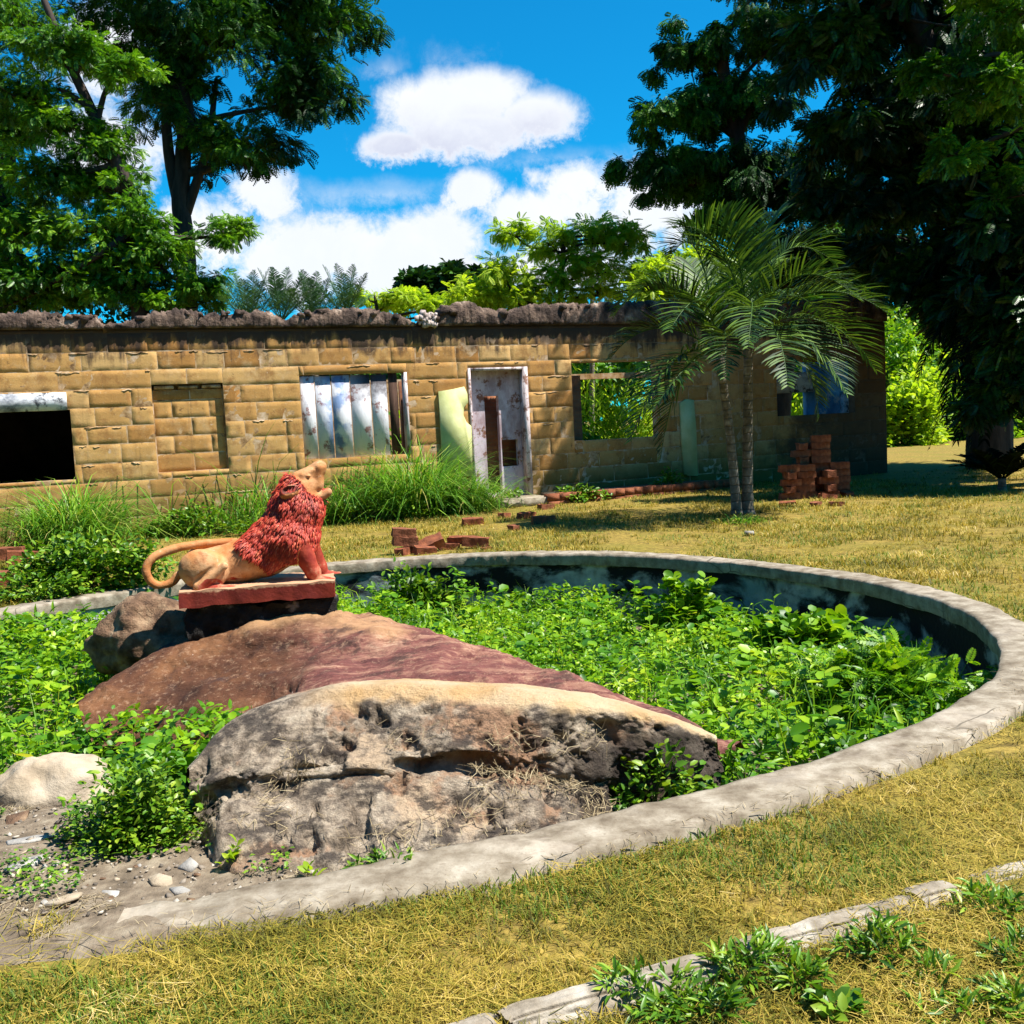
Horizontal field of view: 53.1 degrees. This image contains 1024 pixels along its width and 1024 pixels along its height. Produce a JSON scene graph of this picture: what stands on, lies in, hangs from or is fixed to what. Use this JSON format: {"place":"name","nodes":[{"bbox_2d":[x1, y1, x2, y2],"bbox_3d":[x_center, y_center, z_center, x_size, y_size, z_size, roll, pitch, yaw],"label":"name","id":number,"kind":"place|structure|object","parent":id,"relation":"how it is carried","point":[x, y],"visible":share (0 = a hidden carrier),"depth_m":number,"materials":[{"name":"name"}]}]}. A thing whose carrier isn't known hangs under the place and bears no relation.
{"place":"outdoors","nodes":[
{"label":"outdoors","id":0,"kind":"place"},
{"bbox_2d":[0,804,313,923],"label":"gravel","id":1,"kind":"structure","parent":0,"point":[128,858],"depth_m":3.92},
{"bbox_2d":[78,610,745,763],"bbox_3d":[-0.712,1.095,6.868,4.851,0.753,2.388,-1,5,24],"label":"boulder","id":2,"kind":"object","parent":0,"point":[255,663],"visible":0.58,"depth_m":6.71,"materials":[{"name":"stone"}]},
{"bbox_2d":[178,570,338,640],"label":"plinth","id":3,"kind":"structure","parent":2,"relation":"on","point":[209,611],"depth_m":7.37,"materials":[{"name":"red paint"}]},
{"bbox_2d":[141,460,340,589],"bbox_3d":[-2.010,0.087,7.565,1.436,0.871,0.526,-4,5,-10],"label":"lion statue","id":4,"kind":"object","parent":3,"relation":"on","point":[283,532],"visible":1,"depth_m":7.46,"materials":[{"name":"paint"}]},
{"bbox_2d":[0,0,972,420],"label":"sky","id":5,"kind":"structure","parent":0,"point":[480,111],"materials":[{"name":"blue"}]},
{"bbox_2d":[0,412,1023,1023],"bbox_3d":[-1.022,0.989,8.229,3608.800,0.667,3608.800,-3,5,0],"label":"ground","id":6,"kind":"structure","parent":0,"point":[922,460],"depth_m":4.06,"materials":[{"name":"plant"}]},
{"bbox_2d":[0,569,104,602],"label":"weed patch","id":7,"kind":"object","parent":6,"relation":"on","point":[56,587],"visible":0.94,"depth_m":10.84,"materials":[{"name":"green plant"}]},
{"bbox_2d":[0,0,125,315],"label":"tree","id":8,"kind":"object","parent":6,"relation":"on","point":[12,10],"visible":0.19,"depth_m":29.82,"materials":[{"name":"green plant"}]},
{"bbox_2d":[0,520,178,597],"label":"leafy bush","id":9,"kind":"object","parent":6,"relation":"on","point":[72,557],"visible":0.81,"depth_m":11.18,"materials":[{"name":"green plant"}]},
{"bbox_2d":[60,273,130,324],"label":"shrub","id":10,"kind":"object","parent":6,"relation":"on","point":[98,312],"visible":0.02,"depth_m":28.74,"materials":[{"name":"green plant"}]},
{"bbox_2d":[0,472,198,550],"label":"grass clump","id":11,"kind":"object","parent":6,"relation":"on","point":[92,520],"visible":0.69,"depth_m":16.20,"materials":[{"name":"plant"}]},
{"bbox_2d":[0,0,263,319],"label":"tree","id":12,"kind":"object","parent":6,"relation":"on","point":[127,237],"visible":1,"depth_m":27.91,"materials":[{"name":"green plant"}]},
{"bbox_2d":[92,470,252,537],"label":"grass clump","id":13,"kind":"object","parent":6,"relation":"on","point":[153,505],"visible":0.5,"depth_m":17.86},
{"bbox_2d":[131,498,252,537],"bbox_3d":[-5.388,0.107,17.672,2.506,0.709,1.070,-3,5,0],"label":"weed patch","id":14,"kind":"object","parent":6,"relation":"on","point":[243,527],"visible":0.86,"depth_m":17.52,"materials":[{"name":"green plant"}]},
{"bbox_2d":[144,503,260,537],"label":"grass clump","id":15,"kind":"object","parent":6,"relation":"on","point":[190,524],"visible":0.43,"depth_m":17.59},
{"bbox_2d":[36,0,394,311],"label":"tree","id":16,"kind":"object","parent":6,"relation":"on","point":[191,42],"visible":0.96,"depth_m":31.28,"materials":[{"name":"green plant"}]},
{"bbox_2d":[162,468,273,536],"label":"grass clump","id":17,"kind":"object","parent":6,"relation":"on","point":[242,500],"visible":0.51,"depth_m":18.13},
{"bbox_2d":[165,422,333,526],"bbox_3d":[-4.874,-0.611,18.969,3.918,2.210,4.104,-3,5,0],"label":"grass clump","id":18,"kind":"object","parent":6,"relation":"on","point":[250,490],"visible":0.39,"depth_m":18.43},
{"bbox_2d":[216,267,287,312],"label":"palm tree","id":19,"kind":"object","parent":6,"relation":"on","point":[245,304],"visible":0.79,"depth_m":26.35,"materials":[{"name":"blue plant"}]},
{"bbox_2d":[180,457,375,522],"bbox_3d":[-4.365,-0.335,18.683,4.358,1.316,4.159,-3,5,0],"label":"grass clump","id":20,"kind":"object","parent":6,"relation":"on","point":[266,494],"visible":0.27,"depth_m":18.21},
{"bbox_2d":[245,267,314,319],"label":"palm tree","id":21,"kind":"object","parent":6,"relation":"on","point":[292,293],"visible":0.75,"depth_m":27.19,"materials":[{"name":"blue plant"}]},
{"bbox_2d":[279,269,352,381],"bbox_3d":[-5.492,-3.599,28.464,2.045,6.201,1.790,-6,6,-32],"label":"palm tree","id":22,"kind":"object","parent":6,"relation":"on","point":[314,302],"visible":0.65,"depth_m":27.92,"materials":[{"name":"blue plant"}]},
{"bbox_2d":[242,456,403,524],"bbox_3d":[-3.232,-0.344,18.779,3.928,1.408,3.523,0,6,33],"label":"grass clump","id":23,"kind":"object","parent":6,"relation":"on","point":[336,495],"visible":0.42,"depth_m":18.47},
{"bbox_2d":[309,263,373,380],"bbox_3d":[-4.746,-3.797,29.089,1.796,6.414,2.037,-3,5,0],"label":"palm tree","id":24,"kind":"object","parent":6,"relation":"on","point":[345,290],"visible":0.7,"depth_m":28.63,"materials":[{"name":"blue plant"}]},
{"bbox_2d":[323,496,431,525],"bbox_3d":[-2.792,-0.018,18.660,2.714,0.532,0.925,-3,5,0],"label":"weed patch","id":25,"kind":"object","parent":6,"relation":"on","point":[370,516],"visible":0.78,"depth_m":18.56,"materials":[{"name":"green plant"}]},
{"bbox_2d":[324,445,477,527],"bbox_3d":[-2.390,-0.249,19.129,4.287,2.142,3.975,-3,5,0],"label":"grass clump","id":26,"kind":"object","parent":6,"relation":"on","point":[372,494],"visible":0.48,"depth_m":18.65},
{"bbox_2d":[394,546,412,555],"bbox_3d":[-1.427,0.519,13.486,0.161,0.108,0.300,-1,5,21],"label":"brick","id":27,"kind":"object","parent":6,"relation":"on","point":[403,551],"visible":0.96,"depth_m":13.39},
{"bbox_2d":[391,536,418,546],"bbox_3d":[-1.409,0.383,13.541,0.345,0.132,0.176,0,9,-17],"label":"brick","id":28,"kind":"object","parent":27,"relation":"on","point":[405,541],"visible":0.97,"depth_m":13.47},
{"bbox_2d":[391,527,416,536],"bbox_3d":[-1.427,0.272,13.544,0.330,0.122,0.179,2,7,-15],"label":"brick","id":29,"kind":"object","parent":28,"relation":"on","point":[402,532],"visible":1,"depth_m":13.48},
{"bbox_2d":[412,545,436,554],"bbox_3d":[-1.143,0.506,13.450,0.300,0.115,0.160,1,14,-29],"label":"brick","id":30,"kind":"object","parent":6,"relation":"on","point":[419,549],"visible":0.87,"depth_m":13.40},
{"bbox_2d":[346,283,503,374],"bbox_3d":[-2.572,-4.324,33.767,5.404,6.444,1.982,-3,5,0],"label":"tree","id":31,"kind":"object","parent":6,"relation":"on","point":[431,303],"visible":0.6,"depth_m":33.36,"materials":[{"name":"green plant"}]},
{"bbox_2d":[324,430,531,524],"bbox_3d":[-1.617,-0.188,19.458,5.129,2.993,5.423,-3,5,0],"label":"grass clump","id":32,"kind":"object","parent":6,"relation":"on","point":[423,479],"visible":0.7,"depth_m":18.80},
{"bbox_2d":[418,531,444,547],"bbox_3d":[-1.078,0.416,13.617,0.360,0.132,0.195,-25,39,-14],"label":"brick","id":33,"kind":"object","parent":6,"relation":"on","point":[436,540],"visible":0.77,"depth_m":13.58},
{"bbox_2d":[0,295,892,543],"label":"ruined building","id":34,"kind":"structure","parent":6,"relation":"on","point":[85,397],"depth_m":20.25,"materials":[{"name":"brick"}]},
{"bbox_2d":[387,258,515,314],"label":"tree","id":35,"kind":"object","parent":6,"relation":"on","point":[430,279],"visible":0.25,"depth_m":57.72,"materials":[{"name":"green plant"}]},
{"bbox_2d":[420,488,493,514],"bbox_3d":[-1.240,-0.184,19.301,1.807,0.636,0.916,-3,5,0],"label":"weed patch","id":36,"kind":"object","parent":6,"relation":"on","point":[453,513],"visible":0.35,"depth_m":19.14,"materials":[{"name":"green plant"}]},
{"bbox_2d":[0,613,925,965],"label":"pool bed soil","id":37,"kind":"structure","parent":6,"relation":"on","point":[112,929],"depth_m":3.79,"materials":[{"name":"soil"}]},
{"bbox_2d":[6,810,29,824],"bbox_3d":[-2.198,1.362,4.535,0.102,0.022,0.155,5,15,12],"label":"stone","id":38,"kind":"object","parent":37,"relation":"on","point":[14,818],"visible":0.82,"depth_m":4.54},
{"bbox_2d":[3,854,44,872],"bbox_3d":[-1.894,1.371,3.996,0.099,0.018,0.174,-1,4,40],"label":"stone","id":39,"kind":"object","parent":37,"relation":"on","point":[35,863],"visible":0.7,"depth_m":3.97,"materials":[{"name":"stone"}]},
{"bbox_2d":[6,835,54,844],"bbox_3d":[-2.001,1.362,4.259,0.212,0.013,0.081,-7,3,-12],"label":"stone","id":40,"kind":"object","parent":37,"relation":"on","point":[38,838],"visible":0.93,"depth_m":4.24,"materials":[{"name":"stone"}]},
{"bbox_2d":[0,752,113,808],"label":"boulder","id":41,"kind":"object","parent":37,"relation":"on","point":[43,781],"visible":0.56,"depth_m":4.85,"materials":[{"name":"stone"}]},
{"bbox_2d":[43,892,83,906],"bbox_3d":[-1.609,1.391,3.685,0.119,0.014,0.150,-12,-5,-6],"label":"stone","id":42,"kind":"object","parent":37,"relation":"on","point":[70,897],"visible":0.97,"depth_m":3.65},
{"bbox_2d":[45,742,207,862],"bbox_3d":[-1.550,1.222,4.243,0.678,0.515,0.620,-7,6,-41],"label":"leafy bush","id":43,"kind":"object","parent":37,"relation":"on","point":[149,804],"visible":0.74,"depth_m":4.16,"materials":[{"name":"green plant"}]},
{"bbox_2d":[83,592,186,674],"bbox_3d":[-2.825,1.046,8.067,1.011,0.854,0.772,-3,5,0],"label":"boulder","id":44,"kind":"object","parent":37,"relation":"on","point":[129,631],"visible":0.53,"depth_m":7.79,"materials":[{"name":"stone"}]},
{"bbox_2d":[0,793,294,901],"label":"ground weeds","id":45,"kind":"object","parent":37,"relation":"on","point":[50,869],"visible":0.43,"depth_m":3.94,"materials":[{"name":"green plant"}]},
{"bbox_2d":[107,742,207,794],"bbox_3d":[-1.675,1.340,5.318,1.223,0.320,0.617,-3,5,0],"label":"weed patch","id":46,"kind":"object","parent":37,"relation":"on","point":[182,762],"visible":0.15,"depth_m":5.24,"materials":[{"name":"green plant"}]},
{"bbox_2d":[148,873,172,886],"bbox_3d":[-1.312,1.380,3.826,0.105,0.022,0.076,6,9,7],"label":"stone","id":47,"kind":"object","parent":37,"relation":"on","point":[159,880],"visible":0.97,"depth_m":3.81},
{"bbox_2d":[178,857,198,871],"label":"stone","id":48,"kind":"object","parent":37,"relation":"on","point":[190,864],"visible":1,"depth_m":3.93,"materials":[{"name":"stone"}]},
{"bbox_2d":[214,834,244,864],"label":"weed","id":49,"kind":"object","parent":37,"relation":"on","point":[231,854],"visible":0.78,"depth_m":3.90,"materials":[{"name":"green plant"}]},
{"bbox_2d":[0,803,600,918],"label":"loose straw","id":50,"kind":"object","parent":37,"relation":"on","point":[33,908],"visible":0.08,"depth_m":3.67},
{"bbox_2d":[341,842,413,869],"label":"weed","id":51,"kind":"object","parent":37,"relation":"on","point":[376,854],"visible":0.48,"depth_m":3.83,"materials":[{"name":"green plant"}]},
{"bbox_2d":[196,715,623,875],"bbox_3d":[-0.387,1.165,4.123,1.859,0.517,0.663,-3,5,-5],"label":"loose straw","id":52,"kind":"object","parent":37,"relation":"on","point":[511,791],"visible":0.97,"depth_m":4.23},
{"bbox_2d":[365,556,474,620],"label":"vine","id":53,"kind":"object","parent":37,"relation":"on","point":[414,583],"visible":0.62,"depth_m":12.15,"materials":[{"name":"green plant"}]},
{"bbox_2d":[185,678,723,874],"bbox_3d":[-0.307,1.102,4.832,2.585,0.719,2.123,-3,5,0],"label":"boulder","id":54,"kind":"object","parent":37,"relation":"on","point":[364,775],"visible":0.9,"depth_m":4.34,"materials":[{"name":"stone"}]},
{"bbox_2d":[0,571,992,834],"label":"pool weeds","id":55,"kind":"object","parent":37,"relation":"on","point":[720,645],"visible":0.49,"depth_m":7.87,"materials":[{"name":"green plant"}]},
{"bbox_2d":[608,738,720,811],"bbox_3d":[0.627,1.175,4.527,0.636,0.343,0.324,-3,5,0],"label":"weed patch","id":56,"kind":"object","parent":37,"relation":"on","point":[678,788],"visible":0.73,"depth_m":4.50,"materials":[{"name":"green plant"}]},
{"bbox_2d":[642,570,729,634],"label":"leafy bush","id":57,"kind":"object","parent":37,"relation":"on","point":[693,593],"visible":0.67,"depth_m":10.32,"materials":[{"name":"green plant"}]},
{"bbox_2d":[740,604,868,659],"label":"leafy bush","id":58,"kind":"object","parent":37,"relation":"on","point":[800,629],"visible":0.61,"depth_m":9.02,"materials":[{"name":"green plant"}]},
{"bbox_2d":[766,634,933,719],"bbox_3d":[2.509,1.138,7.347,1.350,0.626,1.023,-3,5,0],"label":"leafy bush","id":59,"kind":"object","parent":37,"relation":"on","point":[823,666],"visible":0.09,"depth_m":7.36,"materials":[{"name":"green plant"}]},
{"bbox_2d":[799,616,997,734],"bbox_3d":[2.648,1.095,6.838,1.348,0.714,0.981,-3,5,0],"label":"leafy bush","id":60,"kind":"object","parent":37,"relation":"on","point":[944,684],"visible":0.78,"depth_m":6.77,"materials":[{"name":"green plant"}]},
{"bbox_2d":[449,1013,497,1023],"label":"kerb piece","id":61,"kind":"object","parent":6,"relation":"on","point":[481,1019],"visible":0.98,"depth_m":2.76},
{"bbox_2d":[410,465,538,516],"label":"grass clump","id":62,"kind":"object","parent":6,"relation":"on","point":[481,491],"visible":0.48,"depth_m":19.26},
{"bbox_2d":[461,535,489,547],"bbox_3d":[-0.487,0.398,13.728,0.375,0.139,0.201,3,7,-3],"label":"brick","id":63,"kind":"object","parent":6,"relation":"on","point":[474,541],"visible":0.98,"depth_m":13.64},
{"bbox_2d":[0,550,1023,930],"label":"round pool","id":64,"kind":"structure","parent":6,"relation":"in","point":[960,626],"depth_m":5.07,"materials":[{"name":"concrete"}]},
{"bbox_2d":[34,550,1023,938],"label":"pond curb","id":65,"kind":"structure","parent":64,"relation":"on","point":[506,862],"depth_m":3.75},
{"bbox_2d":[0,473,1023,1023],"bbox_3d":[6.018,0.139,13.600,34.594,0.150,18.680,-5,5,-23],"label":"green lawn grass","id":66,"kind":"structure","parent":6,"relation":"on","point":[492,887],"depth_m":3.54,"materials":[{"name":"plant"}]},
{"bbox_2d":[491,495,549,507],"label":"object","id":67,"kind":"object","parent":6,"relation":"on","point":[530,500],"depth_m":20.27,"materials":[{"name":"concrete"}]},
{"bbox_2d":[531,515,555,524],"bbox_3d":[0.513,0.136,16.604,0.405,0.153,0.204,-4,5,-9],"label":"brick","id":68,"kind":"object","parent":6,"relation":"on","point":[539,519],"visible":0.81,"depth_m":16.52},
{"bbox_2d":[440,210,677,310],"bbox_3d":[1.668,-4.990,30.768,7.548,7.851,2.795,-3,5,0],"label":"tree","id":69,"kind":"object","parent":6,"relation":"on","point":[625,238],"visible":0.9,"depth_m":30.22,"materials":[{"name":"green plant"}]},
{"bbox_2d":[555,482,612,502],"bbox_3d":[1.391,-0.369,20.715,1.026,0.478,0.980,1,6,41],"label":"weed patch","id":70,"kind":"object","parent":6,"relation":"on","point":[584,490],"visible":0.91,"depth_m":20.58,"materials":[{"name":"green plant"}]},
{"bbox_2d":[567,215,616,434],"bbox_3d":[3.133,-6.286,37.671,2.020,9.117,1.948,-3,5,0],"label":"palm tree","id":71,"kind":"object","parent":6,"relation":"on","point":[592,371],"visible":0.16,"depth_m":37.65,"materials":[{"name":"plant"}]},
{"bbox_2d":[495,954,722,1023],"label":"kerb piece","id":72,"kind":"object","parent":6,"relation":"on","point":[584,996],"visible":0.65,"depth_m":2.84,"materials":[{"name":"concrete"}]},
{"bbox_2d":[572,363,652,438],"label":"shrub","id":73,"kind":"object","parent":6,"relation":"on","point":[614,409],"visible":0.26,"depth_m":32.13,"materials":[{"name":"green plant"}]},
{"bbox_2d":[590,951,679,1012],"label":"weed","id":74,"kind":"object","parent":6,"relation":"on","point":[617,972],"visible":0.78,"depth_m":2.89,"materials":[{"name":"green plant"}]},
{"bbox_2d":[541,479,741,504],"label":"brick kerb","id":75,"kind":"structure","parent":6,"relation":"on","point":[618,492],"depth_m":21.28,"materials":[{"name":"brick"}]},
{"bbox_2d":[355,279,960,438],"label":"distant woods","id":76,"kind":"object","parent":6,"relation":"on","point":[615,367],"depth_m":58.15,"materials":[{"name":"green plant"}]},
{"bbox_2d":[648,466,687,484],"bbox_3d":[3.357,-0.657,21.990,1.035,0.664,0.694,-3,5,0],"label":"weed patch","id":77,"kind":"object","parent":6,"relation":"on","point":[668,478],"visible":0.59,"depth_m":21.89,"materials":[{"name":"green plant"}]},
{"bbox_2d":[619,958,723,1023],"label":"weed","id":78,"kind":"object","parent":6,"relation":"on","point":[654,998],"visible":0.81,"depth_m":2.81,"materials":[{"name":"green plant"}]},
{"bbox_2d":[605,215,757,515],"bbox_3d":[2.700,-2.317,16.050,2.590,4.897,3.558,-3,5,0],"label":"palm tree","id":79,"kind":"object","parent":6,"relation":"on","point":[701,300],"visible":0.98,"depth_m":15.65,"materials":[{"name":"green plant"}]},
{"bbox_2d":[620,239,755,302],"bbox_3d":[4.698,-3.964,26.643,3.565,6.213,2.405,-3,5,0],"label":"tree","id":80,"kind":"object","parent":6,"relation":"on","point":[657,262],"visible":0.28,"depth_m":26.29,"materials":[{"name":"green plant"}]},
{"bbox_2d":[661,966,761,1023],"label":"weed","id":81,"kind":"object","parent":6,"relation":"on","point":[730,999],"visible":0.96,"depth_m":2.77,"materials":[{"name":"green plant"}]},
{"bbox_2d":[690,924,792,997],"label":"weed","id":82,"kind":"object","parent":6,"relation":"on","point":[732,959],"visible":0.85,"depth_m":2.96,"materials":[{"name":"green plant"}]},
{"bbox_2d":[710,513,774,527],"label":"grass clump","id":83,"kind":"object","parent":6,"relation":"on","point":[745,519],"visible":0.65,"depth_m":15.24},
{"bbox_2d":[600,0,920,415],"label":"tree","id":84,"kind":"object","parent":6,"relation":"on","point":[711,107],"visible":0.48,"depth_m":28.65,"materials":[{"name":"green plant"}]},
{"bbox_2d":[737,924,813,973],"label":"weed","id":85,"kind":"object","parent":6,"relation":"on","point":[779,947],"visible":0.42,"depth_m":3.04,"materials":[{"name":"green plant"}]},
{"bbox_2d":[663,198,898,514],"bbox_3d":[4.211,-2.435,16.104,3.666,4.970,4.121,-3,5,0],"label":"palm tree","id":86,"kind":"object","parent":6,"relation":"on","point":[753,272],"visible":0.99,"depth_m":15.80,"materials":[{"name":"green plant"}]},
{"bbox_2d":[791,365,802,415],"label":"shrub","id":87,"kind":"object","parent":6,"relation":"on","point":[799,405],"visible":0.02,"depth_m":32.28,"materials":[{"name":"green plant"}]},
{"bbox_2d":[765,942,837,1006],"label":"weed","id":88,"kind":"object","parent":6,"relation":"on","point":[813,968],"visible":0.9,"depth_m":2.90,"materials":[{"name":"green plant"}]},
{"bbox_2d":[733,895,923,964],"bbox_3d":[1.002,1.313,3.219,0.679,0.083,0.163,-5,5,-22],"label":"kerb piece","id":89,"kind":"object","parent":6,"relation":"on","point":[841,916],"visible":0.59,"depth_m":3.19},
{"bbox_2d":[794,983,870,1022],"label":"weed","id":90,"kind":"object","parent":6,"relation":"on","point":[843,995],"visible":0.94,"depth_m":2.76,"materials":[{"name":"green plant"}]},
{"bbox_2d":[821,905,929,967],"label":"weed","id":91,"kind":"object","parent":6,"relation":"on","point":[905,939],"visible":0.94,"depth_m":3.03,"materials":[{"name":"green plant"}]},
{"bbox_2d":[758,0,1023,469],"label":"tree","id":92,"kind":"object","parent":6,"relation":"on","point":[852,46],"visible":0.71,"depth_m":20.82,"materials":[{"name":"green plant"}]},
{"bbox_2d":[861,284,949,399],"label":"shrub","id":93,"kind":"object","parent":6,"relation":"on","point":[897,356],"visible":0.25,"depth_m":45.98,"materials":[{"name":"green plant"}]},
{"bbox_2d":[873,945,964,1002],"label":"weed","id":94,"kind":"object","parent":6,"relation":"on","point":[929,959],"visible":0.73,"depth_m":2.91,"materials":[{"name":"green plant"}]},
{"bbox_2d":[886,369,953,446],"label":"shrub","id":95,"kind":"object","parent":6,"relation":"on","point":[911,410],"visible":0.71,"depth_m":39.26,"materials":[{"name":"green plant"}]},
{"bbox_2d":[888,348,964,437],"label":"shrub","id":96,"kind":"object","parent":6,"relation":"on","point":[925,373],"visible":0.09,"depth_m":43.62,"materials":[{"name":"green plant"}]},
{"bbox_2d":[901,880,963,910],"bbox_3d":[1.386,1.268,3.370,0.173,0.084,0.166,-5,5,-20],"label":"kerb piece","id":97,"kind":"object","parent":6,"relation":"on","point":[932,891],"visible":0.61,"depth_m":3.34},
{"bbox_2d":[889,982,1023,1023],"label":"weed","id":98,"kind":"object","parent":6,"relation":"on","point":[964,997],"visible":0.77,"depth_m":2.73,"materials":[{"name":"green plant"}]},
{"bbox_2d":[892,0,1023,217],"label":"tree","id":99,"kind":"object","parent":6,"relation":"on","point":[1005,71],"visible":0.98,"depth_m":18.38,"materials":[{"name":"green plant"}]},
{"bbox_2d":[894,212,1023,475],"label":"palm tree","id":100,"kind":"object","parent":6,"relation":"on","point":[993,286],"visible":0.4,"depth_m":19.91,"materials":[{"name":"plant"}]},
{"bbox_2d":[939,873,1023,927],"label":"weed","id":101,"kind":"object","parent":6,"relation":"on","point":[1007,894],"visible":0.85,"depth_m":3.23,"materials":[{"name":"green plant"}]},
{"bbox_2d":[941,381,1023,439],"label":"shrub","id":102,"kind":"object","parent":6,"relation":"on","point":[1020,432],"visible":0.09,"depth_m":41.57,"materials":[{"name":"green plant"}]},
{"bbox_2d":[943,443,1023,491],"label":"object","id":103,"kind":"object","parent":6,"relation":"on","point":[993,462],"visible":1,"depth_m":18.41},
{"bbox_2d":[963,969,1023,1023],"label":"weed","id":104,"kind":"object","parent":6,"relation":"on","point":[1017,991],"visible":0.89,"depth_m":2.75,"materials":[{"name":"green plant"}]},
{"bbox_2d":[968,860,1023,882],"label":"kerb piece","id":105,"kind":"object","parent":6,"relation":"on","point":[1016,866],"visible":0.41,"depth_m":3.51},
{"bbox_2d":[971,920,1023,979],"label":"weed","id":106,"kind":"object","parent":6,"relation":"on","point":[1013,937],"visible":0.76,"depth_m":2.97,"materials":[{"name":"green plant"}]},
{"bbox_2d":[718,735,783,784],"bbox_3d":[1.111,1.216,4.871,0.434,0.304,0.394,-2,5,10],"label":"weed patch","id":107,"kind":"object","parent":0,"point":[738,760],"visible":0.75,"depth_m":4.86,"materials":[{"name":"green plant"}]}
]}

